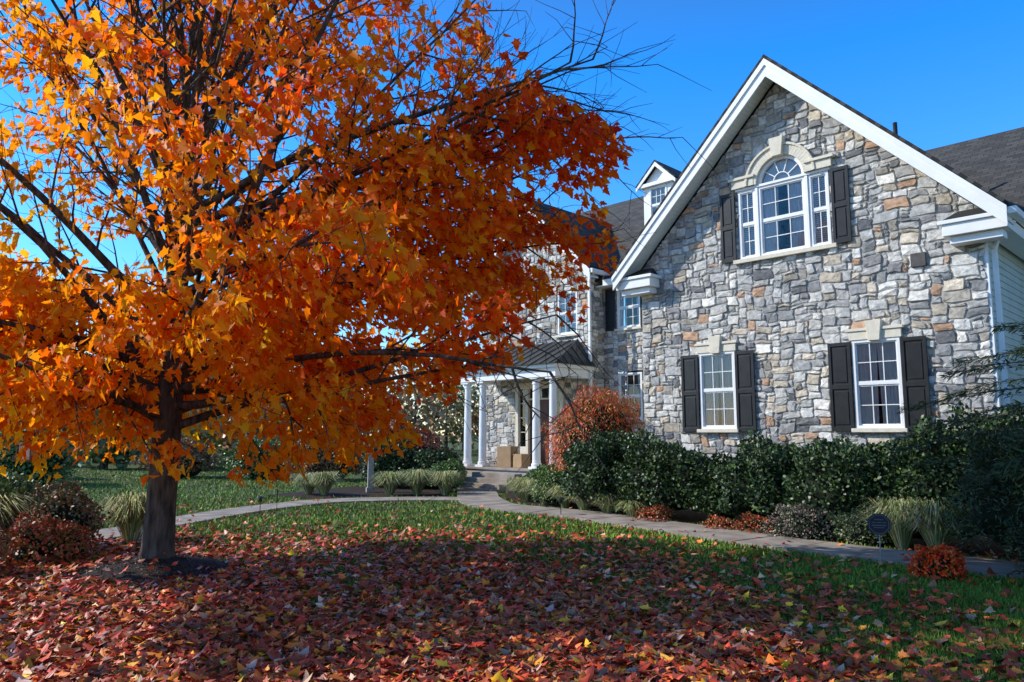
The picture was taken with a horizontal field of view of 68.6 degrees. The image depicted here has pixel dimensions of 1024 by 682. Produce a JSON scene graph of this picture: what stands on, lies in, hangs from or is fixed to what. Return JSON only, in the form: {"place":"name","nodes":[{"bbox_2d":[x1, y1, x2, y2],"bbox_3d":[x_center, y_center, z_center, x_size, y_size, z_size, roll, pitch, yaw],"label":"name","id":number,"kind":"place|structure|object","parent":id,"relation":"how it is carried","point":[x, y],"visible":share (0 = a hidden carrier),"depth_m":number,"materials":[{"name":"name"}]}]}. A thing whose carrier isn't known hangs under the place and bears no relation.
{"place":"outdoors","nodes":[
{"label":"outdoors","id":0,"kind":"place"},
{"bbox_2d":[129,435,224,477],"bbox_3d":[-12.241,4.213,27.719,3.024,1.672,2.340,0,-7,0],"label":"bush","id":1,"kind":"object","parent":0,"point":[203,459],"visible":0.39,"depth_m":27.39,"materials":[{"name":"green plant"}]},
{"bbox_2d":[280,439,365,478],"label":"bush","id":2,"kind":"object","parent":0,"point":[324,465],"visible":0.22,"depth_m":25.48,"materials":[{"name":"green plant"}]},
{"bbox_2d":[0,0,1023,434],"label":"sky","id":3,"kind":"structure","parent":0,"point":[948,72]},
{"bbox_2d":[0,435,1023,681],"bbox_3d":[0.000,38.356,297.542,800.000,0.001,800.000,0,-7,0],"label":"ground","id":4,"kind":"structure","parent":0,"point":[460,453],"depth_m":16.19,"materials":[{"name":"plant"}]},
{"bbox_2d":[0,464,43,544],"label":"evergreen shrub","id":5,"kind":"object","parent":4,"relation":"on","point":[13,482],"visible":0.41,"depth_m":10.31,"materials":[{"name":"green plant"}]},
{"bbox_2d":[0,424,94,484],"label":"boxwood shrub","id":6,"kind":"object","parent":4,"relation":"on","point":[25,468],"visible":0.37,"depth_m":23.09,"materials":[{"name":"green plant"}]},
{"bbox_2d":[1,536,141,568],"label":"side garden bed","id":7,"kind":"object","parent":4,"relation":"on","point":[124,544],"visible":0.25,"depth_m":10.89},
{"bbox_2d":[0,492,40,529],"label":"ornamental grass","id":8,"kind":"object","parent":7,"relation":"on","point":[4,508],"depth_m":9.73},
{"bbox_2d":[0,510,105,565],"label":"barberry shrub","id":9,"kind":"object","parent":7,"relation":"on","point":[39,539],"visible":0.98,"depth_m":9.16,"materials":[{"name":"red plant"}]},
{"bbox_2d":[0,478,110,549],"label":"heather shrub","id":10,"kind":"object","parent":7,"relation":"on","point":[66,501],"visible":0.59,"depth_m":9.88,"materials":[{"name":"plant"}]},
{"bbox_2d":[95,492,146,543],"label":"ornamental grass","id":11,"kind":"object","parent":7,"relation":"on","point":[127,513],"depth_m":10.89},
{"bbox_2d":[73,556,241,586],"bbox_3d":[-4.141,2.606,8.684,1.903,0.197,1.904,-4,-8,29],"label":"mulch ring","id":12,"kind":"object","parent":4,"relation":"on","point":[132,575],"visible":0.45,"depth_m":8.34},
{"bbox_2d":[68,553,233,585],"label":"mulch chips","id":13,"kind":"object","parent":12,"relation":"on","point":[147,570],"visible":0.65,"depth_m":8.47,"materials":[{"name":"brown wood"}]},
{"bbox_2d":[217,435,299,478],"bbox_3d":[-8.925,4.186,27.142,3.507,1.584,2.422,0,-7,0],"label":"boxwood shrub","id":14,"kind":"object","parent":4,"relation":"on","point":[233,462],"visible":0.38,"depth_m":26.55,"materials":[{"name":"green plant"}]},
{"bbox_2d":[4,351,626,468],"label":"distant trees","id":15,"kind":"object","parent":4,"relation":"on","point":[447,419],"visible":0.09,"depth_m":55.86,"materials":[{"name":"green plant"}]},
{"bbox_2d":[0,0,720,559],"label":"maple tree","id":16,"kind":"object","parent":4,"relation":"on","point":[172,346],"visible":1,"depth_m":7.89,"materials":[{"name":"orange plant"}]},
{"bbox_2d":[270,485,451,498],"bbox_3d":[-4.050,4.211,21.093,4.900,0.001,5.100,0,-7,0],"label":"porch garden bed","id":17,"kind":"object","parent":4,"relation":"on","point":[358,492],"visible":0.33,"depth_m":20.18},
{"bbox_2d":[301,471,347,495],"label":"ornamental grass","id":18,"kind":"object","parent":17,"relation":"on","point":[325,482],"depth_m":19.43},
{"bbox_2d":[368,470,409,494],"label":"ornamental grass","id":19,"kind":"object","parent":17,"relation":"on","point":[389,481],"depth_m":19.51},
{"bbox_2d":[359,435,419,486],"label":"evergreen shrub","id":20,"kind":"object","parent":17,"relation":"on","point":[393,462],"visible":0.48,"depth_m":22.13,"materials":[{"name":"green plant"}]},
{"bbox_2d":[397,468,436,494],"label":"ornamental grass","id":21,"kind":"object","parent":17,"relation":"on","point":[416,481],"depth_m":19.59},
{"bbox_2d":[406,446,464,488],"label":"evergreen shrub","id":22,"kind":"object","parent":17,"relation":"on","point":[426,461],"visible":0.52,"depth_m":21.95,"materials":[{"name":"green plant"}]},
{"bbox_2d":[425,470,467,494],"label":"ornamental grass","id":23,"kind":"object","parent":17,"relation":"on","point":[445,482],"depth_m":19.51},
{"bbox_2d":[361,419,456,470],"bbox_3d":[-3.383,3.475,24.651,3.227,2.108,2.674,0,-7,0],"label":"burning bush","id":24,"kind":"object","parent":4,"relation":"on","point":[431,442],"visible":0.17,"depth_m":24.40,"materials":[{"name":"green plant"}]},
{"bbox_2d":[427,457,467,488],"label":"boxwood shrub","id":25,"kind":"object","parent":4,"relation":"on","point":[455,465],"visible":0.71,"depth_m":20.70,"materials":[{"name":"green plant"}]},
{"bbox_2d":[465,469,530,476],"bbox_3d":[0.280,4.122,22.528,4.300,0.540,1.680,-7,-10,45],"label":"porch base","id":26,"kind":"object","parent":4,"relation":"on","point":[470,471],"depth_m":22.23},
{"bbox_2d":[465,464,530,471],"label":"porch floor","id":27,"kind":"structure","parent":26,"relation":"on","point":[493,467],"depth_m":22.25,"materials":[{"name":"concrete"}]},
{"bbox_2d":[497,446,517,466],"bbox_3d":[-0.137,3.502,22.754,0.500,0.624,0.406,-5,-8,33],"label":"cardboard box","id":28,"kind":"object","parent":27,"relation":"on","point":[505,455],"visible":0.91,"depth_m":22.58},
{"bbox_2d":[461,376,560,468],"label":"porch columns","id":29,"kind":"structure","parent":27,"relation":"on","point":[535,463],"depth_m":22.87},
{"bbox_2d":[461,363,593,384],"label":"porch entablature","id":30,"kind":"structure","parent":29,"relation":"on","point":[579,371],"depth_m":21.71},
{"bbox_2d":[476,340,595,369],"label":"porch metal roof","id":31,"kind":"structure","parent":30,"relation":"on","point":[571,351],"depth_m":21.97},
{"bbox_2d":[0,495,1023,681],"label":"fallen leaves","id":32,"kind":"object","parent":4,"relation":"on","point":[384,650],"visible":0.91,"depth_m":6.17,"materials":[{"name":"red plant"}]},
{"bbox_2d":[11,489,1023,580],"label":"footpath","id":33,"kind":"structure","parent":4,"relation":"on","point":[494,502],"depth_m":12.52,"materials":[{"name":"concrete"}]},
{"bbox_2d":[483,221,588,464],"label":"wing wall stones","id":34,"kind":"object","parent":4,"relation":"on","point":[502,429],"visible":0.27,"depth_m":23.99,"materials":[{"name":"stone"}]},
{"bbox_2d":[514,380,564,465],"bbox_3d":[0.881,2.578,23.324,0.220,2.600,2.100,7,-10,-45],"label":"door frame","id":35,"kind":"object","parent":34,"relation":"attached to","point":[523,450],"visible":0.45,"depth_m":23.68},
{"bbox_2d":[530,400,548,465],"bbox_3d":[0.901,2.854,23.310,0.066,2.049,0.880,7,-10,-45],"label":"front door","id":36,"kind":"structure","parent":35,"relation":"attached to","point":[544,406],"depth_m":23.23,"materials":[{"name":"paint"}]},
{"bbox_2d":[520,388,559,445],"bbox_3d":[0.897,2.381,23.364,1.780,1.800,0.020,-7,-10,44],"label":"door glass","id":37,"kind":"object","parent":35,"relation":"in","point":[544,392],"visible":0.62,"depth_m":23.82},
{"bbox_2d":[527,201,611,271],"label":"wing roof","id":38,"kind":"structure","parent":34,"relation":"on","point":[586,232],"depth_m":24.55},
{"bbox_2d":[486,241,587,463],"bbox_3d":[0.648,0.152,23.873,4.620,8.750,0.001,-7,-10,45],"label":"wing wall mortar","id":39,"kind":"object","parent":4,"relation":"on","point":[568,338],"visible":0.18,"depth_m":23.86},
{"bbox_2d":[591,275,604,400],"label":"wing side wall stones","id":40,"kind":"object","parent":4,"relation":"on","point":[600,329],"visible":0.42,"depth_m":22.52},
{"bbox_2d":[603,287,644,432],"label":"recess wall stones","id":41,"kind":"object","parent":4,"relation":"on","point":[629,360],"visible":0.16,"depth_m":22.23,"materials":[{"name":"stone"}]},
{"bbox_2d":[605,289,615,330],"bbox_3d":[2.957,-0.935,22.579,0.370,1.270,0.030,-7,-10,45],"label":"recess shutter","id":42,"kind":"object","parent":41,"relation":"attached to","point":[610,316],"visible":0.88,"depth_m":22.57,"materials":[{"name":"paint"}]},
{"bbox_2d":[618,372,643,419],"bbox_3d":[3.483,1.610,21.890,0.840,1.370,0.120,-7,-10,45],"label":"recess lower window frame","id":43,"kind":"object","parent":41,"relation":"attached to","point":[641,395],"visible":0.74,"depth_m":21.79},
{"bbox_2d":[612,54,775,273],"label":"gable roof","id":44,"kind":"structure","parent":41,"relation":"on","point":[698,149],"depth_m":16.60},
{"bbox_2d":[603,289,644,436],"bbox_3d":[4.148,1.209,21.213,3.880,6.000,0.001,-7,-10,45],"label":"recess wall mortar","id":45,"kind":"object","parent":4,"relation":"on","point":[622,351],"visible":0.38,"depth_m":22.21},
{"bbox_2d":[632,502,672,521],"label":"barberry shrub","id":46,"kind":"object","parent":4,"relation":"on","point":[651,511],"visible":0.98,"depth_m":13.61,"materials":[{"name":"plant"}]},
{"bbox_2d":[697,430,808,520],"bbox_3d":[4.340,2.345,13.077,2.069,1.598,2.304,0,-7,0],"label":"evergreen shrub","id":47,"kind":"object","parent":4,"relation":"on","point":[752,482],"visible":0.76,"depth_m":12.59,"materials":[{"name":"green plant"}]},
{"bbox_2d":[506,491,1023,560],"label":"garden bed","id":48,"kind":"object","parent":4,"relation":"on","point":[688,516],"visible":0.17,"depth_m":12.46,"materials":[{"name":"soil"}]},
{"bbox_2d":[508,479,538,501],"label":"ornamental grass","id":49,"kind":"object","parent":48,"relation":"on","point":[525,494],"depth_m":17.74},
{"bbox_2d":[529,468,572,504],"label":"boxwood shrub","id":50,"kind":"object","parent":48,"relation":"on","point":[547,478],"visible":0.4,"depth_m":16.67,"materials":[{"name":"green plant"}]},
{"bbox_2d":[540,382,644,471],"bbox_3d":[2.046,2.269,18.023,2.759,2.615,2.324,0,-7,0],"label":"weeping japanese maple","id":51,"kind":"object","parent":48,"relation":"on","point":[607,415],"visible":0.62,"depth_m":17.61,"materials":[{"name":"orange plant"}]},
{"bbox_2d":[554,428,640,508],"bbox_3d":[1.862,2.638,15.634,1.877,1.676,2.190,-6,-9,41],"label":"evergreen shrub","id":52,"kind":"object","parent":48,"relation":"on","point":[590,478],"visible":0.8,"depth_m":15.11,"materials":[{"name":"green plant"}]},
{"bbox_2d":[605,470,671,512],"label":"evergreen shrub","id":53,"kind":"object","parent":48,"relation":"on","point":[616,493],"visible":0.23,"depth_m":14.49,"materials":[{"name":"green plant"}]},
{"bbox_2d":[612,428,714,512],"bbox_3d":[3.061,2.443,14.377,2.361,1.560,2.575,0,-7,0],"label":"evergreen shrub","id":54,"kind":"object","parent":48,"relation":"on","point":[662,471],"visible":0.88,"depth_m":13.83,"materials":[{"name":"green plant"}]},
{"bbox_2d":[686,463,742,517],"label":"evergreen shrub","id":55,"kind":"object","parent":48,"relation":"on","point":[706,498],"visible":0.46,"depth_m":13.19,"materials":[{"name":"green plant"}]},
{"bbox_2d":[699,513,742,529],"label":"barberry shrub","id":56,"kind":"object","parent":48,"relation":"on","point":[716,518],"visible":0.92,"depth_m":12.44,"materials":[{"name":"plant"}]},
{"bbox_2d":[734,511,777,534],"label":"barberry shrub","id":57,"kind":"object","parent":48,"relation":"on","point":[758,518],"visible":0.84,"depth_m":11.98,"materials":[{"name":"red plant"}]},
{"bbox_2d":[755,503,841,540],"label":"heather shrub","id":58,"kind":"object","parent":48,"relation":"on","point":[795,521],"visible":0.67,"depth_m":11.28,"materials":[{"name":"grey plant"}]},
{"bbox_2d":[641,85,997,460],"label":"front wall stones","id":59,"kind":"object","parent":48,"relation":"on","point":[831,125],"visible":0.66,"depth_m":14.71,"materials":[{"name":"stone"}]},
{"bbox_2d":[697,429,739,432],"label":"sill","id":60,"kind":"structure","parent":59,"relation":"attached to","point":[717,430],"depth_m":15.77,"materials":[{"name":"stone"}]},
{"bbox_2d":[699,351,736,428],"bbox_3d":[4.406,1.053,15.992,0.840,1.630,0.120,-7,-10,45],"label":"window frame","id":61,"kind":"object","parent":60,"relation":"on","point":[723,390],"visible":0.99,"depth_m":16.01,"materials":[{"name":"white paint"}]},
{"bbox_2d":[681,355,699,431],"bbox_3d":[3.894,1.143,16.391,0.420,1.670,0.030,-7,-10,45],"label":"shutter","id":62,"kind":"object","parent":61,"relation":"attached to","point":[690,394],"visible":1,"depth_m":16.38,"materials":[{"name":"paint"}]},
{"bbox_2d":[694,336,738,353],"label":"lintel","id":63,"kind":"structure","parent":61,"relation":"on","point":[715,344],"depth_m":15.99,"materials":[{"name":"stone"}]},
{"bbox_2d":[703,355,733,424],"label":"curtains","id":64,"kind":"object","parent":61,"relation":"attached to","point":[727,383],"visible":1,"depth_m":16.03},
{"bbox_2d":[734,350,756,431],"bbox_3d":[4.813,1.030,15.479,0.420,1.670,0.030,-7,-10,45],"label":"shutter","id":65,"kind":"object","parent":61,"relation":"attached to","point":[745,391],"visible":0.96,"depth_m":15.47,"materials":[{"name":"paint"}]},
{"bbox_2d":[728,135,837,264],"bbox_3d":[5.453,-2.942,15.289,2.240,2.477,0.190,-7,-10,45],"label":"window surround","id":66,"kind":"object","parent":59,"relation":"attached to","point":[778,146],"visible":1,"depth_m":15.29,"materials":[{"name":"stone"}]},
{"bbox_2d":[719,192,736,263],"bbox_3d":[4.629,-2.416,16.089,0.030,1.500,0.340,7,-10,-45],"label":"shutter","id":67,"kind":"object","parent":66,"relation":"attached to","point":[728,229],"visible":1,"depth_m":16.08,"materials":[{"name":"paint"}]},
{"bbox_2d":[738,188,757,258],"bbox_3d":[5.007,-2.454,15.863,0.400,1.480,0.120,-7,-10,45],"label":"window frame","id":68,"kind":"object","parent":66,"relation":"attached to","point":[742,225],"visible":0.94,"depth_m":15.88,"materials":[{"name":"white paint"}]},
{"bbox_2d":[742,193,754,255],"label":"blinds","id":69,"kind":"object","parent":68,"relation":"attached to","point":[752,251],"visible":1,"depth_m":15.89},
{"bbox_2d":[763,159,800,182],"bbox_3d":[5.584,-3.520,15.492,0.880,0.440,0.001,-7,-10,45],"label":"fan shade","id":70,"kind":"object","parent":66,"relation":"attached to","point":[790,165],"visible":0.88,"depth_m":15.50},
{"bbox_2d":[735,155,829,255],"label":"window mullions","id":71,"kind":"object","parent":66,"relation":"attached to","point":[767,166],"depth_m":15.41,"materials":[{"name":"white paint"}]},
{"bbox_2d":[758,176,807,255],"bbox_3d":[5.541,-2.521,15.326,1.000,1.480,0.120,-7,-10,45],"label":"window frame","id":72,"kind":"object","parent":66,"relation":"attached to","point":[763,221],"visible":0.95,"depth_m":15.36,"materials":[{"name":"white paint"}]},
{"bbox_2d":[762,181,804,251],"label":"curtains","id":73,"kind":"object","parent":72,"relation":"attached to","point":[797,223],"visible":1,"depth_m":15.39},
{"bbox_2d":[778,179,819,249],"bbox_3d":[5.849,-2.483,15.631,1.100,1.680,0.050,-7,-10,45],"label":"dark room","id":74,"kind":"object","parent":66,"relation":"attached to","point":[784,240],"depth_m":15.75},
{"bbox_2d":[808,170,831,246],"bbox_3d":[6.082,-2.586,14.796,0.400,1.480,0.120,-7,-10,45],"label":"window frame","id":75,"kind":"object","parent":66,"relation":"attached to","point":[813,211],"visible":0.95,"depth_m":14.80,"materials":[{"name":"white paint"}]},
{"bbox_2d":[813,176,827,242],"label":"blinds","id":76,"kind":"object","parent":75,"relation":"attached to","point":[823,217],"visible":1,"depth_m":14.82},
{"bbox_2d":[830,165,851,243],"bbox_3d":[6.312,-2.623,14.419,0.340,1.500,0.030,-7,-10,45],"label":"shutter","id":77,"kind":"object","parent":66,"relation":"attached to","point":[840,204],"visible":1,"depth_m":14.41,"materials":[{"name":"paint"}]},
{"bbox_2d":[851,428,908,431],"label":"sill","id":78,"kind":"structure","parent":59,"relation":"attached to","point":[879,429],"depth_m":13.51,"materials":[{"name":"stone"}]},
{"bbox_2d":[851,337,905,427],"bbox_3d":[6.697,0.772,13.719,0.120,1.630,0.840,7,-10,-45],"label":"window frame","id":79,"kind":"object","parent":78,"relation":"on","point":[858,384],"visible":0.98,"depth_m":13.70,"materials":[{"name":"white paint"}]},
{"bbox_2d":[827,342,854,431],"bbox_3d":[6.185,0.862,14.117,0.420,1.670,0.030,-7,-10,45],"label":"shutter","id":80,"kind":"object","parent":79,"relation":"attached to","point":[841,388],"visible":1,"depth_m":14.11,"materials":[{"name":"paint"}]},
{"bbox_2d":[846,319,903,340],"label":"lintel","id":81,"kind":"structure","parent":79,"relation":"on","point":[872,330],"depth_m":13.72,"materials":[{"name":"stone"}]},
{"bbox_2d":[857,342,900,423],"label":"curtains","id":82,"kind":"object","parent":79,"relation":"attached to","point":[890,369],"visible":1,"depth_m":13.75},
{"bbox_2d":[900,335,931,430],"bbox_3d":[7.104,0.749,13.205,0.420,1.670,0.030,-7,-10,45],"label":"shutter","id":83,"kind":"object","parent":79,"relation":"attached to","point":[915,372],"visible":0.83,"depth_m":13.21,"materials":[{"name":"paint"}]},
{"bbox_2d":[780,434,914,528],"bbox_3d":[5.516,2.248,11.957,2.337,1.518,2.566,-4,-8,29],"label":"evergreen shrub","id":84,"kind":"object","parent":48,"relation":"on","point":[834,475],"visible":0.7,"depth_m":11.32,"materials":[{"name":"green plant"}]},
{"bbox_2d":[829,502,893,545],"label":"heather shrub","id":85,"kind":"object","parent":48,"relation":"on","point":[854,531],"visible":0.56,"depth_m":10.74,"materials":[{"name":"green plant"}]},
{"bbox_2d":[858,496,941,549],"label":"ornamental grass","id":86,"kind":"object","parent":48,"relation":"on","point":[901,538],"depth_m":10.35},
{"bbox_2d":[885,497,972,547],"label":"ornamental grass","id":87,"kind":"object","parent":48,"relation":"on","point":[931,535],"depth_m":10.00,"materials":[{"name":"plant"}]},
{"bbox_2d":[890,318,1023,497],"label":"conifer tree","id":88,"kind":"object","parent":48,"relation":"on","point":[963,419],"visible":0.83,"depth_m":9.11,"materials":[{"name":"green plant"}]},
{"bbox_2d":[921,399,1023,536],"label":"evergreen shrub","id":89,"kind":"object","parent":48,"relation":"on","point":[990,425],"visible":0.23,"depth_m":10.29,"materials":[{"name":"green plant"}]},
{"bbox_2d":[983,242,1000,413],"bbox_3d":[8.030,0.582,12.463,0.060,5.100,0.100,-7,-10,45],"label":"corner board","id":90,"kind":"object","parent":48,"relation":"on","point":[990,298],"visible":0.29,"depth_m":12.55,"materials":[{"name":"white paint"}]},
{"bbox_2d":[642,83,996,455],"bbox_3d":[5.520,-0.995,15.116,7.000,8.880,0.001,-7,-10,45],"label":"front wall mortar","id":91,"kind":"object","parent":4,"relation":"on","point":[877,292],"visible":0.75,"depth_m":14.68,"materials":[{"name":"concrete"}]},
{"bbox_2d":[867,514,889,561],"bbox_3d":[4.499,2.482,9.182,0.250,0.725,0.023,-3,-7,20],"label":"yard sign","id":92,"kind":"object","parent":4,"relation":"on","point":[879,524],"visible":0.96,"depth_m":9.20,"materials":[{"name":"metal"}]},
{"bbox_2d":[860,414,993,538],"bbox_3d":[6.282,1.964,10.999,2.221,1.770,2.155,0,-7,0],"label":"evergreen shrub","id":93,"kind":"object","parent":4,"relation":"on","point":[902,467],"visible":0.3,"depth_m":10.69,"materials":[{"name":"green plant"}]},
{"bbox_2d":[906,542,970,581],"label":"chrysanthemum plant","id":94,"kind":"object","parent":4,"relation":"on","point":[942,561],"visible":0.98,"depth_m":8.20,"materials":[{"name":"red plant"}]},
{"bbox_2d":[939,424,1023,552],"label":"yew shrub","id":95,"kind":"object","parent":4,"relation":"on","point":[997,508],"visible":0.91,"depth_m":8.73,"materials":[{"name":"green plant"}]},
{"bbox_2d":[1002,522,1023,576],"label":"yew shrub","id":96,"kind":"object","parent":4,"relation":"on","point":[1016,550],"visible":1,"depth_m":7.72,"materials":[{"name":"green plant"}]},
{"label":"side walls","id":97,"kind":"object","parent":4,"relation":"on","visible":0},
{"bbox_2d":[477,196,643,301],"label":"roof","id":98,"kind":"structure","parent":97,"relation":"on","point":[620,210],"depth_m":26.77,"materials":[{"name":"grey"}]},
{"bbox_2d":[636,161,656,190],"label":"dormer roof","id":99,"kind":"structure","parent":98,"relation":"attached to","point":[649,175],"depth_m":23.93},
{"bbox_2d":[639,168,676,189],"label":"dormer pediment","id":100,"kind":"structure","parent":99,"relation":"attached to","point":[658,177],"depth_m":23.66,"materials":[{"name":"white paint"}]},
{"bbox_2d":[988,241,1023,428],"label":"side siding","id":101,"kind":"object","parent":97,"relation":"attached to","point":[1011,268],"visible":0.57,"depth_m":13.65,"materials":[{"name":"plastic"}]},
{"bbox_2d":[587,268,611,397],"bbox_3d":[2.550,0.954,22.000,0.400,6.100,1.000,-7,-10,45],"label":"wing gutter","id":102,"kind":"object","parent":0,"point":[593,271],"visible":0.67,"depth_m":22.10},
{"bbox_3d":[6.745,-3.736,13.875,0.484,3.985,3.950,7,-10,-45],"label":"gable soffit","id":103,"kind":"object","parent":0,"visible":0},
{"bbox_2d":[624,77,773,276],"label":"gable soffit","id":104,"kind":"structure","parent":103,"relation":"attached to","point":[701,174],"depth_m":16.55,"materials":[{"name":"white paint"}]},
{"bbox_2d":[616,273,661,297],"bbox_3d":[2.921,-1.272,17.441,1.050,0.400,0.460,-7,-10,45],"label":"eave return","id":105,"kind":"object","parent":104,"relation":"attached to","point":[638,285],"visible":1,"depth_m":17.25,"materials":[{"name":"white paint"}]},
{"bbox_2d":[611,58,765,290],"bbox_3d":[3.754,-3.474,16.464,3.960,4.272,0.065,-7,-10,45],"label":"gable rake board","id":106,"kind":"object","parent":104,"relation":"attached to","point":[742,99],"visible":1,"depth_m":16.29,"materials":[{"name":"white paint"}]},
{"bbox_2d":[764,59,1007,223],"bbox_3d":[6.554,-3.818,13.685,0.065,4.272,3.960,7,-10,-45],"label":"gable rake board","id":107,"kind":"object","parent":103,"relation":"attached to","point":[960,186],"visible":1,"depth_m":13.45,"materials":[{"name":"white paint"}]},
{"bbox_2d":[937,209,1023,259],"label":"eave return","id":108,"kind":"object","parent":103,"relation":"attached to","point":[974,229],"visible":0.96,"depth_m":12.58,"materials":[{"name":"white paint"}]},
{"bbox_2d":[991,205,1023,407],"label":"gutter and downspout","id":109,"kind":"object","parent":108,"relation":"attached to","point":[1016,212],"visible":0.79,"depth_m":12.54,"materials":[{"name":"white paint"}]},
{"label":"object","id":110,"kind":"object","parent":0,"visible":0},
{"bbox_2d":[926,127,1023,228],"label":"roof","id":111,"kind":"structure","parent":110,"relation":"attached to","point":[994,163],"depth_m":19.29,"materials":[{"name":"grey"}]},
{"bbox_2d":[762,55,1023,227],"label":"gable roof","id":112,"kind":"structure","parent":111,"relation":"attached to","point":[933,158],"depth_m":13.40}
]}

